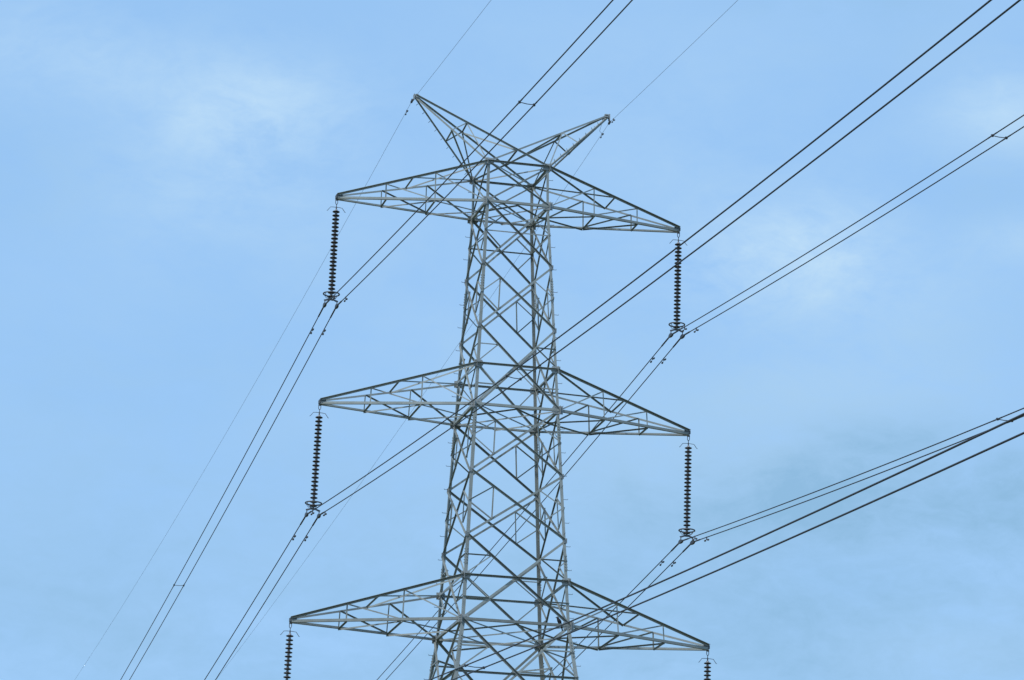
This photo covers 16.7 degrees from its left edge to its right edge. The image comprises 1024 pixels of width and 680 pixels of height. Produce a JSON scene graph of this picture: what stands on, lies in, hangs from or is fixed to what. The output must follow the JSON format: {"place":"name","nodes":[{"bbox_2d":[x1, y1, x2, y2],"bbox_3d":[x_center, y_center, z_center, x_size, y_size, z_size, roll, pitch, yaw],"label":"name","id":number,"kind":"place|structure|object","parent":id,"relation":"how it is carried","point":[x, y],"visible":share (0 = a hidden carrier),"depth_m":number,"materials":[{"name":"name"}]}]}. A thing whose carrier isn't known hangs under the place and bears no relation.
{"place":"outdoors","nodes":[
{"label":"outdoors","id":0,"kind":"place"},
{"bbox_2d":[0,0,1023,679],"label":"sky","id":1,"kind":"structure","parent":0,"point":[171,171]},
{"bbox_3d":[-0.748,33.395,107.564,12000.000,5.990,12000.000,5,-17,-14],"label":"ground","id":2,"kind":"structure","parent":0,"visible":0},
{"bbox_2d":[289,94,709,679],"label":"lattice tower","id":3,"kind":"structure","parent":2,"relation":"on","point":[465,575],"depth_m":116.58,"materials":[{"name":"metal"}]},
{"bbox_2d":[280,623,299,679],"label":"insulator string","id":4,"kind":"object","parent":3,"relation":"hanging from","point":[288,656],"visible":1,"depth_m":112.53,"materials":[{"name":"ceramic"}]},
{"bbox_2d":[429,413,1023,679],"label":"conductor wire","id":5,"kind":"object","parent":4,"relation":"hanging from","point":[912,466],"visible":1,"depth_m":58.24,"materials":[{"name":"black metal"}]},
{"bbox_2d":[462,664,486,669],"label":"spacer","id":6,"kind":"object","parent":5,"relation":"attached to","point":[481,668],"visible":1,"depth_m":82.88,"materials":[{"name":"grey metal"}]},
{"bbox_2d":[452,432,1023,679],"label":"conductor wire","id":7,"kind":"object","parent":4,"relation":"hanging from","point":[921,479],"visible":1,"depth_m":59.45,"materials":[{"name":"black metal"}]},
{"bbox_2d":[304,405,327,517],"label":"insulator string","id":8,"kind":"object","parent":3,"relation":"hanging from","point":[318,425],"visible":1,"depth_m":114.47,"materials":[{"name":"ceramic"}]},
{"bbox_2d":[204,0,991,679],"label":"conductor wire","id":9,"kind":"object","parent":8,"relation":"hanging from","point":[642,274],"visible":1,"depth_m":70.22,"materials":[{"name":"black metal"}]},
{"bbox_2d":[503,374,522,381],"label":"spacer","id":10,"kind":"object","parent":9,"relation":"attached to","point":[507,375],"visible":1,"depth_m":85.17,"materials":[{"name":"grey metal"}]},
{"bbox_2d":[215,0,1020,679],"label":"conductor wire","id":11,"kind":"object","parent":8,"relation":"hanging from","point":[667,270],"visible":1,"depth_m":70.12,"materials":[{"name":"black metal"}]},
{"bbox_2d":[323,200,345,308],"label":"insulator string","id":12,"kind":"object","parent":3,"relation":"hanging from","point":[334,242],"visible":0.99,"depth_m":116.58,"materials":[{"name":"ceramic"}]},
{"bbox_2d":[120,0,612,679],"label":"conductor wire","id":13,"kind":"object","parent":12,"relation":"hanging from","point":[362,266],"visible":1,"depth_m":107.89,"materials":[{"name":"black metal"}]},
{"bbox_2d":[516,99,536,108],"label":"spacer","id":14,"kind":"object","parent":13,"relation":"attached to","point":[533,104],"visible":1,"depth_m":87.84,"materials":[{"name":"grey metal"}]},
{"bbox_2d":[129,0,632,679],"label":"conductor wire","id":15,"kind":"object","parent":12,"relation":"hanging from","point":[377,266],"visible":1,"depth_m":106.41,"materials":[{"name":"black metal"}]},
{"bbox_2d":[668,233,686,338],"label":"insulator string","id":16,"kind":"object","parent":3,"relation":"hanging from","point":[677,289],"visible":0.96,"depth_m":119.39,"materials":[{"name":"ceramic"}]},
{"bbox_2d":[377,115,1023,679],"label":"conductor wire","id":17,"kind":"object","parent":16,"relation":"hanging from","point":[727,301],"visible":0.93,"depth_m":110.51,"materials":[{"name":"black metal"}]},
{"bbox_2d":[987,133,1009,140],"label":"spacer","id":18,"kind":"object","parent":17,"relation":"attached to","point":[1005,137],"visible":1,"depth_m":88.98,"materials":[{"name":"grey metal"}]},
{"bbox_2d":[386,126,1023,679],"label":"conductor wire","id":19,"kind":"object","parent":16,"relation":"hanging from","point":[716,316],"visible":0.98,"depth_m":112.81,"materials":[{"name":"black metal"}]},
{"bbox_2d":[678,436,697,544],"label":"insulator string","id":20,"kind":"object","parent":3,"relation":"hanging from","point":[687,486],"visible":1,"depth_m":117.47,"materials":[{"name":"ceramic"}]},
{"bbox_2d":[548,408,1023,674],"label":"conductor wire","id":21,"kind":"object","parent":20,"relation":"hanging from","point":[804,496],"visible":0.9,"depth_m":103.14,"materials":[{"name":"black metal"}]},
{"bbox_2d":[992,417,1015,422],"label":"spacer","id":22,"kind":"object","parent":21,"relation":"attached to","point":[999,418],"visible":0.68,"depth_m":88.03,"materials":[{"name":"grey metal"}]},
{"bbox_2d":[558,416,1023,675],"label":"conductor wire","id":23,"kind":"object","parent":20,"relation":"hanging from","point":[787,508],"visible":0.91,"depth_m":105.63,"materials":[{"name":"black metal"}]},
{"bbox_2d":[699,651,716,679],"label":"insulator string","id":24,"kind":"object","parent":3,"relation":"hanging from","point":[707,667],"visible":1,"depth_m":115.98,"materials":[{"name":"ceramic"}]},
{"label":"ground wire clamp","id":25,"kind":"object","parent":3,"relation":"attached to","visible":0},
{"bbox_2d":[75,3,488,678],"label":"ground wire","id":26,"kind":"object","parent":25,"relation":"attached to","point":[277,343],"visible":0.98,"depth_m":138.32,"materials":[{"name":"metal"}]},
{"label":"ground wire clamp","id":27,"kind":"object","parent":3,"relation":"attached to","visible":0},
{"bbox_2d":[218,0,737,676],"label":"ground wire","id":28,"kind":"object","parent":27,"relation":"hanging from","point":[506,274],"visible":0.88,"depth_m":133.11,"materials":[{"name":"metal"}]}
]}

